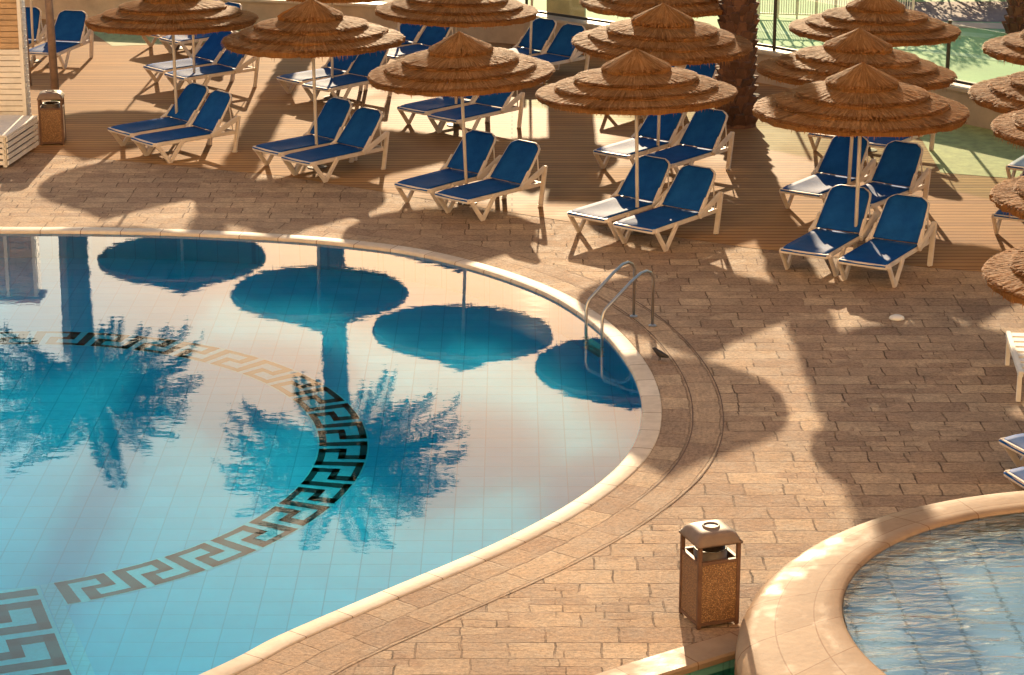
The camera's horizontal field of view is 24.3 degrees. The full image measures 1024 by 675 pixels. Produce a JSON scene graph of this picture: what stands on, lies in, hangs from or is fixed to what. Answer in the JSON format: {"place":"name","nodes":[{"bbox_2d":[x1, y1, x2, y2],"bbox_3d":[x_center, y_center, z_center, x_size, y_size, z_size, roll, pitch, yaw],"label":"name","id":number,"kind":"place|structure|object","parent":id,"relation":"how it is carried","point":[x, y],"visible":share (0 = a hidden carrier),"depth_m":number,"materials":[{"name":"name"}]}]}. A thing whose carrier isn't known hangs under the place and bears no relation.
{"place":"outdoors","nodes":[
{"label":"outdoors","id":0,"kind":"place"},
{"bbox_2d":[86,27,241,45],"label":"turf","id":1,"kind":"structure","parent":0,"point":[111,39],"depth_m":49.24,"materials":[{"name":"green plant"}]},
{"bbox_2d":[0,234,641,674],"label":"pool water","id":2,"kind":"structure","parent":0,"point":[214,452],"depth_m":25.82,"materials":[{"name":"blue liquid"}]},
{"bbox_2d":[31,0,979,271],"bbox_3d":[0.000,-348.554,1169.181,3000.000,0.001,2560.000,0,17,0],"label":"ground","id":3,"kind":"structure","parent":0,"point":[423,198],"depth_m":36.65,"materials":[{"name":"beige stone"}]},
{"bbox_2d":[0,152,1023,674],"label":"paving","id":4,"kind":"structure","parent":0,"point":[848,402],"depth_m":27.32,"materials":[{"name":"stone"}]},
{"bbox_2d":[0,115,38,166],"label":"slatted box","id":5,"kind":"object","parent":4,"relation":"on","point":[18,136],"visible":1,"depth_m":38.48,"materials":[{"name":"white paint"}]},
{"bbox_2d":[0,227,661,674],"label":"pool coping","id":6,"kind":"object","parent":4,"relation":"on","point":[646,439],"visible":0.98,"depth_m":25.65,"materials":[{"name":"stone"}]},
{"bbox_2d":[0,216,722,674],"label":"paving border","id":7,"kind":"object","parent":4,"relation":"attached to","point":[594,528],"visible":0.98,"depth_m":24.52,"materials":[{"name":"stone"}]},
{"bbox_2d":[584,261,655,346],"bbox_3d":[1.331,-0.232,29.324,0.523,1.221,1.246,13,22,37],"label":"pool ladder","id":8,"kind":"object","parent":7,"relation":"on","point":[629,283],"visible":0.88,"depth_m":29.25,"materials":[{"name":"silver metal"}]},
{"bbox_2d":[549,267,723,515],"bbox_3d":[1.478,0.397,27.762,1.670,0.001,9.579,-1,17,-4],"label":"paving joint","id":9,"kind":"object","parent":7,"relation":"on","point":[690,398],"visible":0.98,"depth_m":26.78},
{"bbox_2d":[652,347,668,359],"bbox_3d":[1.757,0.201,28.139,0.222,0.154,0.060,10,19,29],"label":"bird","id":10,"kind":"object","parent":7,"relation":"on","point":[660,354],"visible":1,"depth_m":28.11},
{"bbox_2d":[435,139,547,220],"bbox_3d":[-0.323,-2.321,35.096,0.816,0.924,1.662,15,23,41],"label":"sun lounger","id":11,"kind":"object","parent":4,"relation":"on","point":[517,160],"visible":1,"depth_m":35.26,"materials":[{"name":"blue fabric"}]},
{"bbox_2d":[535,48,737,234],"bbox_3d":[1.763,-2.772,33.617,2.865,2.646,2.857,-3,15,-5],"label":"straw parasol","id":12,"kind":"object","parent":4,"relation":"on","point":[636,82],"visible":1,"depth_m":32.75,"materials":[{"name":"wicker"}]},
{"bbox_2d":[613,164,722,251],"bbox_3d":[2.183,-1.819,33.456,0.816,0.924,1.662,13,21,36],"label":"sun lounger","id":13,"kind":"object","parent":4,"relation":"on","point":[690,188],"visible":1,"depth_m":33.67,"materials":[{"name":"blue fabric"}]},
{"bbox_2d":[679,520,742,629],"bbox_3d":[1.733,2.053,20.844,0.423,0.886,0.423,-6,18,-19],"label":"litter bin","id":14,"kind":"object","parent":4,"relation":"on","point":[709,578],"visible":1,"depth_m":20.71,"materials":[{"name":"brown metal"}]},
{"bbox_2d":[779,184,878,276],"bbox_3d":[4.283,-1.444,32.228,0.816,0.924,1.662,10,19,29],"label":"sun lounger","id":15,"kind":"object","parent":4,"relation":"on","point":[837,211],"visible":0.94,"depth_m":32.48,"materials":[{"name":"blue fabric"}]},
{"bbox_2d":[734,491,1023,674],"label":"raised pool","id":16,"kind":"structure","parent":4,"relation":"on","point":[934,589],"depth_m":20.54,"materials":[{"name":"beige stone"}]},
{"bbox_2d":[837,194,936,287],"bbox_3d":[4.987,-1.284,31.704,0.816,0.924,1.663,10,19,29],"label":"sun lounger","id":17,"kind":"object","parent":4,"relation":"on","point":[904,217],"visible":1,"depth_m":31.99,"materials":[{"name":"blue plastic"}]},
{"bbox_2d":[889,314,904,320],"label":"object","id":18,"kind":"object","parent":4,"relation":"on","point":[896,317],"visible":1,"depth_m":29.78,"materials":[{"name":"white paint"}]},
{"bbox_2d":[981,246,1023,307],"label":"straw parasol","id":19,"kind":"object","parent":4,"relation":"on","point":[1003,273],"visible":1,"depth_m":23.92,"materials":[{"name":"wicker"}]},
{"bbox_2d":[989,176,1023,222],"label":"straw parasol","id":20,"kind":"object","parent":4,"relation":"on","point":[1006,196],"visible":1,"depth_m":27.49,"materials":[{"name":"wicker"}]},
{"bbox_2d":[991,109,1023,150],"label":"straw parasol","id":21,"kind":"object","parent":4,"relation":"on","point":[1009,126],"visible":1,"depth_m":30.79,"materials":[{"name":"wicker"}]},
{"bbox_2d":[999,433,1023,466],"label":"sun lounger","id":22,"kind":"object","parent":4,"relation":"on","point":[1012,444],"visible":1,"depth_m":24.43,"materials":[{"name":"blue plastic"}]},
{"bbox_2d":[1004,467,1023,490],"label":"sun lounger","id":23,"kind":"object","parent":4,"relation":"on","point":[1015,476],"visible":0.84,"depth_m":23.48,"materials":[{"name":"blue plastic"}]},
{"bbox_2d":[1005,331,1023,401],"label":"slatted table","id":24,"kind":"object","parent":4,"relation":"on","point":[1015,344],"visible":1,"depth_m":27.32,"materials":[{"name":"white paint"}]},
{"bbox_2d":[29,19,1023,271],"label":"wood deck","id":25,"kind":"structure","parent":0,"point":[105,87],"depth_m":39.14,"materials":[{"name":"brown wood"}]},
{"bbox_2d":[0,0,31,115],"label":"slatted hut","id":26,"kind":"object","parent":25,"relation":"on","point":[15,98],"visible":0.81,"depth_m":39.40,"materials":[{"name":"white paint"}]},
{"bbox_2d":[24,0,31,85],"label":"leaning pole","id":27,"kind":"object","parent":25,"relation":"on","point":[29,68],"visible":0.32,"depth_m":44.40,"materials":[{"name":"brown wood"}]},
{"bbox_2d":[30,0,41,62],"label":"straw parasol","id":28,"kind":"object","parent":25,"relation":"on","point":[32,29],"visible":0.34,"depth_m":46.68,"materials":[{"name":"wood"}]},
{"bbox_2d":[25,6,46,47],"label":"sun lounger","id":29,"kind":"object","parent":25,"relation":"on","point":[39,37],"visible":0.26,"depth_m":47.20,"materials":[{"name":"blue fabric"}]},
{"bbox_2d":[37,90,65,145],"bbox_3d":[-7.656,-3.674,39.573,0.423,0.886,0.423,-2,17,-6],"label":"litter bin","id":30,"kind":"object","parent":25,"relation":"on","point":[52,124],"visible":1,"depth_m":39.41,"materials":[{"name":"metal"}]},
{"bbox_2d":[45,0,59,101],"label":"timber post","id":31,"kind":"object","parent":25,"relation":"on","point":[53,66],"visible":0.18,"depth_m":41.10,"materials":[{"name":"brown wood"}]},
{"bbox_2d":[29,10,93,68],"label":"sun lounger","id":32,"kind":"object","parent":25,"relation":"on","point":[70,26],"visible":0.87,"depth_m":46.93,"materials":[{"name":"blue fabric"}]},
{"bbox_2d":[107,83,208,150],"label":"sun lounger","id":33,"kind":"object","parent":25,"relation":"on","point":[192,98],"visible":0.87,"depth_m":39.52,"materials":[{"name":"blue fabric"}]},
{"bbox_2d":[85,0,258,118],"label":"straw parasol","id":34,"kind":"object","parent":25,"relation":"on","point":[173,18],"visible":1,"depth_m":38.59,"materials":[{"name":"wicker"}]},
{"bbox_2d":[142,0,219,48],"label":"sun lounger","id":35,"kind":"object","parent":25,"relation":"on","point":[149,44],"visible":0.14,"depth_m":48.26,"materials":[{"name":"beige plastic"}]},
{"bbox_2d":[131,90,240,162],"bbox_3d":[-5.321,-3.438,38.686,1.652,0.962,0.816,-14,22,-38],"label":"sun lounger","id":36,"kind":"object","parent":25,"relation":"on","point":[209,116],"visible":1,"depth_m":38.77,"materials":[{"name":"blue fabric"}]},
{"bbox_2d":[143,31,234,85],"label":"sun lounger","id":37,"kind":"object","parent":25,"relation":"on","point":[209,51],"visible":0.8,"depth_m":44.84,"materials":[{"name":"blue fabric"}]},
{"bbox_2d":[192,35,195,82],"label":"straw parasol","id":38,"kind":"object","parent":25,"relation":"on","point":[193,50],"visible":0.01,"depth_m":43.74,"materials":[{"name":"wood"}]},
{"bbox_2d":[159,2,241,56],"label":"sun lounger","id":39,"kind":"object","parent":25,"relation":"on","point":[181,40],"visible":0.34,"depth_m":47.37,"materials":[{"name":"beige plastic"}]},
{"bbox_2d":[164,49,259,89],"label":"sun lounger","id":40,"kind":"object","parent":25,"relation":"on","point":[232,64],"visible":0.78,"depth_m":44.08,"materials":[{"name":"blue fabric"}]},
{"bbox_2d":[252,97,357,169],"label":"sun lounger","id":41,"kind":"object","parent":25,"relation":"on","point":[333,116],"visible":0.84,"depth_m":38.20,"materials":[{"name":"blue fabric"}]},
{"bbox_2d":[220,0,405,168],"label":"straw parasol","id":42,"kind":"object","parent":25,"relation":"on","point":[312,29],"visible":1,"depth_m":36.71,"materials":[{"name":"wicker"}]},
{"bbox_2d":[277,55,367,94],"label":"sun lounger","id":43,"kind":"object","parent":25,"relation":"on","point":[341,64],"visible":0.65,"depth_m":43.74,"materials":[{"name":"blue fabric"}]},
{"bbox_2d":[283,0,383,98],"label":"straw parasol","id":44,"kind":"object","parent":25,"relation":"on","point":[332,2],"visible":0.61,"depth_m":41.54,"materials":[{"name":"wicker"}]},
{"bbox_2d":[281,107,389,182],"bbox_3d":[-2.793,-3.033,37.426,0.816,0.924,1.662,15,23,41],"label":"sun lounger","id":45,"kind":"object","parent":25,"relation":"on","point":[361,127],"visible":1,"depth_m":37.58,"materials":[{"name":"blue fabric"}]},
{"bbox_2d":[302,49,391,100],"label":"sun lounger","id":46,"kind":"object","parent":25,"relation":"on","point":[361,66],"visible":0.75,"depth_m":43.25,"materials":[{"name":"blue fabric"}]},
{"bbox_2d":[383,23,424,63],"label":"sun lounger","id":47,"kind":"object","parent":25,"relation":"on","point":[411,32],"visible":0.21,"depth_m":46.95,"materials":[{"name":"blue fabric"}]},
{"bbox_2d":[382,26,452,64],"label":"sun lounger","id":48,"kind":"object","parent":25,"relation":"on","point":[427,38],"visible":0.45,"depth_m":46.33,"materials":[{"name":"blue fabric"}]},
{"bbox_2d":[397,95,478,126],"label":"sun lounger","id":49,"kind":"object","parent":25,"relation":"on","point":[427,107],"visible":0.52,"depth_m":40.96,"materials":[{"name":"blue fabric"}]},
{"bbox_2d":[394,130,501,209],"bbox_3d":[-0.963,-2.516,35.736,0.816,0.924,1.663,14,22,38],"label":"sun lounger","id":50,"kind":"object","parent":25,"relation":"on","point":[479,149],"visible":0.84,"depth_m":35.89,"materials":[{"name":"blue fabric"}]},
{"bbox_2d":[375,0,538,126],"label":"straw parasol","id":51,"kind":"object","parent":25,"relation":"on","point":[457,14],"visible":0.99,"depth_m":39.66,"materials":[{"name":"wicker"}]},
{"bbox_2d":[367,31,554,204],"bbox_3d":[-0.727,-3.258,35.302,2.787,2.592,2.795,4,19,20],"label":"straw parasol","id":52,"kind":"object","parent":25,"relation":"on","point":[461,65],"visible":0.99,"depth_m":34.44,"materials":[{"name":"wicker"}]},
{"bbox_2d":[428,90,524,132],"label":"sun lounger","id":53,"kind":"object","parent":25,"relation":"on","point":[483,108],"visible":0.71,"depth_m":40.53,"materials":[{"name":"blue fabric"}]},
{"bbox_2d":[25,0,1002,129],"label":"garden wall","id":54,"kind":"structure","parent":25,"relation":"on","point":[979,116],"depth_m":49.00,"materials":[{"name":"beige paint"}]},
{"bbox_2d":[525,0,973,85],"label":"glass fence","id":55,"kind":"object","parent":54,"relation":"on","point":[773,46],"visible":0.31,"depth_m":44.42,"materials":[{"name":"metal"}]},
{"bbox_2d":[529,0,532,53],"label":"straw parasol","id":56,"kind":"object","parent":25,"relation":"on","point":[530,38],"depth_m":45.51,"materials":[{"name":"wood"}]},
{"bbox_2d":[510,17,556,66],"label":"sun lounger","id":57,"kind":"object","parent":25,"relation":"on","point":[543,29],"visible":0.48,"depth_m":46.08,"materials":[{"name":"blue fabric"}]},
{"bbox_2d":[531,23,589,83],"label":"sun lounger","id":58,"kind":"object","parent":25,"relation":"on","point":[559,46],"visible":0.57,"depth_m":45.42,"materials":[{"name":"blue fabric"}]},
{"bbox_2d":[567,155,670,240],"bbox_3d":[1.568,-1.998,34.042,0.816,0.924,1.663,14,22,38],"label":"sun lounger","id":59,"kind":"object","parent":25,"relation":"on","point":[653,173],"visible":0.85,"depth_m":34.20,"materials":[{"name":"blue fabric"}]},
{"bbox_2d":[593,112,687,168],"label":"sun lounger","id":60,"kind":"object","parent":25,"relation":"on","point":[647,130],"visible":0.68,"depth_m":38.04,"materials":[{"name":"blue fabric"}]},
{"bbox_2d":[579,0,722,18],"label":"straw parasol","id":61,"kind":"object","parent":25,"relation":"on","point":[694,9],"visible":0.77,"depth_m":40.38,"materials":[{"name":"wicker"}]},
{"bbox_2d":[571,3,752,151],"bbox_3d":[2.346,-3.960,37.502,2.879,2.645,2.866,-6,19,-21],"label":"straw parasol","id":62,"kind":"object","parent":25,"relation":"on","point":[672,36],"visible":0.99,"depth_m":36.65,"materials":[{"name":"wicker"}]},
{"bbox_2d":[642,63,716,125],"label":"sun lounger","id":63,"kind":"object","parent":25,"relation":"on","point":[706,70],"visible":0.13,"depth_m":41.85,"materials":[{"name":"blue fabric"}]},
{"bbox_2d":[647,108,734,173],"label":"sun lounger","id":64,"kind":"object","parent":25,"relation":"on","point":[705,128],"visible":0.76,"depth_m":37.62,"materials":[{"name":"blue fabric"}]},
{"bbox_2d":[714,0,759,128],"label":"palm tree","id":65,"kind":"object","parent":25,"relation":"on","point":[740,18],"visible":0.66,"depth_m":40.54,"materials":[{"name":"brown plant"}]},
{"bbox_2d":[807,133,834,150],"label":"sun lounger","id":66,"kind":"object","parent":25,"relation":"on","point":[812,143],"visible":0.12,"depth_m":38.85,"materials":[{"name":"beige plastic"}]},
{"bbox_2d":[779,136,875,208],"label":"sun lounger","id":67,"kind":"object","parent":25,"relation":"on","point":[816,183],"visible":0.77,"depth_m":35.70,"materials":[{"name":"blue fabric"}]},
{"bbox_2d":[756,28,957,184],"bbox_3d":[5.041,-3.227,35.049,2.951,2.681,2.940,-1,16,-10],"label":"straw parasol","id":68,"kind":"object","parent":25,"relation":"on","point":[823,62],"visible":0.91,"depth_m":34.31,"materials":[{"name":"wicker"}]},
{"bbox_2d":[752,62,969,249],"bbox_3d":[4.697,-2.381,32.204,2.910,2.722,2.902,7,18,21],"label":"straw parasol","id":69,"kind":"object","parent":25,"relation":"on","point":[861,99],"visible":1,"depth_m":31.31,"materials":[{"name":"wicker"}]},
{"bbox_2d":[789,0,960,151],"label":"straw parasol","id":70,"kind":"object","parent":25,"relation":"on","point":[894,23],"visible":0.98,"depth_m":37.94,"materials":[{"name":"wicker"}]},
{"bbox_2d":[860,140,930,215],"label":"sun lounger","id":71,"kind":"object","parent":25,"relation":"on","point":[899,162],"visible":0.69,"depth_m":35.17,"materials":[{"name":"blue fabric"}]},
{"bbox_2d":[865,133,935,150],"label":"sun lounger","id":72,"kind":"object","parent":25,"relation":"on","point":[880,142],"visible":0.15,"depth_m":38.32,"materials":[{"name":"blue fabric"}]},
{"bbox_2d":[967,71,1023,113],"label":"straw parasol","id":73,"kind":"object","parent":25,"relation":"on","point":[1003,95],"visible":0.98,"depth_m":33.09,"materials":[{"name":"wicker"}]},
{"bbox_2d":[981,30,1023,66],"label":"straw parasol","id":74,"kind":"object","parent":25,"relation":"on","point":[1009,48],"visible":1,"depth_m":36.06,"materials":[{"name":"wicker"}]},
{"bbox_2d":[991,169,1023,234],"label":"sun lounger","id":75,"kind":"object","parent":25,"relation":"on","point":[999,215],"visible":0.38,"depth_m":33.57,"materials":[{"name":"beige plastic"}]},
{"bbox_2d":[1006,155,1023,182],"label":"sun lounger","id":76,"kind":"object","parent":25,"relation":"on","point":[1016,164],"visible":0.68,"depth_m":36.59,"materials":[{"name":"beige plastic"}]},
{"bbox_2d":[709,667,734,674],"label":"channel water","id":77,"kind":"structure","parent":0,"point":[729,671],"depth_m":20.23,"materials":[{"name":"green liquid"}]},
{"bbox_2d":[516,0,1023,83],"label":"green court","id":78,"kind":"object","parent":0,"point":[972,70],"visible":0.2,"depth_m":49.00,"materials":[{"name":"green paint"}]},
{"bbox_2d":[547,0,585,19],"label":"gate pillar","id":79,"kind":"structure","parent":78,"relation":"on","point":[572,7],"depth_m":48.58,"materials":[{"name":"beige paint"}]},
{"bbox_2d":[757,0,914,18],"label":"lattice railing","id":80,"kind":"object","parent":78,"relation":"on","point":[796,13],"visible":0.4,"depth_m":51.65,"materials":[{"name":"white metal"}]},
{"bbox_2d":[758,11,1005,61],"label":"court marking","id":81,"kind":"object","parent":78,"relation":"on","point":[972,34],"visible":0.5,"depth_m":49.55,"materials":[{"name":"white paint"}]},
{"bbox_2d":[1001,0,1023,33],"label":"palm tree","id":82,"kind":"object","parent":78,"relation":"on","point":[1013,22],"visible":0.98,"depth_m":49.66,"materials":[{"name":"brown plant"}]},
{"bbox_2d":[901,1,1007,21],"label":"road","id":83,"kind":"structure","parent":0,"point":[989,11],"depth_m":52.74,"materials":[{"name":"grey asphalt"}]},
{"bbox_2d":[919,124,1023,177],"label":"turf","id":84,"kind":"structure","parent":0,"point":[971,150],"depth_m":38.98,"materials":[{"name":"green plant"}]},
{"bbox_2d":[944,22,1003,28],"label":"path","id":85,"kind":"structure","parent":0,"point":[979,25],"depth_m":50.84,"materials":[{"name":"grey concrete"}]},
{"label":"channel floor","id":86,"kind":"structure","parent":0,"visible":0},
{"bbox_2d":[685,659,734,674],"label":"channel wall","id":87,"kind":"structure","parent":86,"relation":"on","point":[718,667],"depth_m":20.22,"materials":[{"name":"green tile"}]},
{"bbox_2d":[595,630,738,674],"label":"channel coping","id":88,"kind":"object","parent":87,"relation":"attached to","point":[700,655],"visible":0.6,"depth_m":20.12,"materials":[{"name":"beige stone"}]}
]}

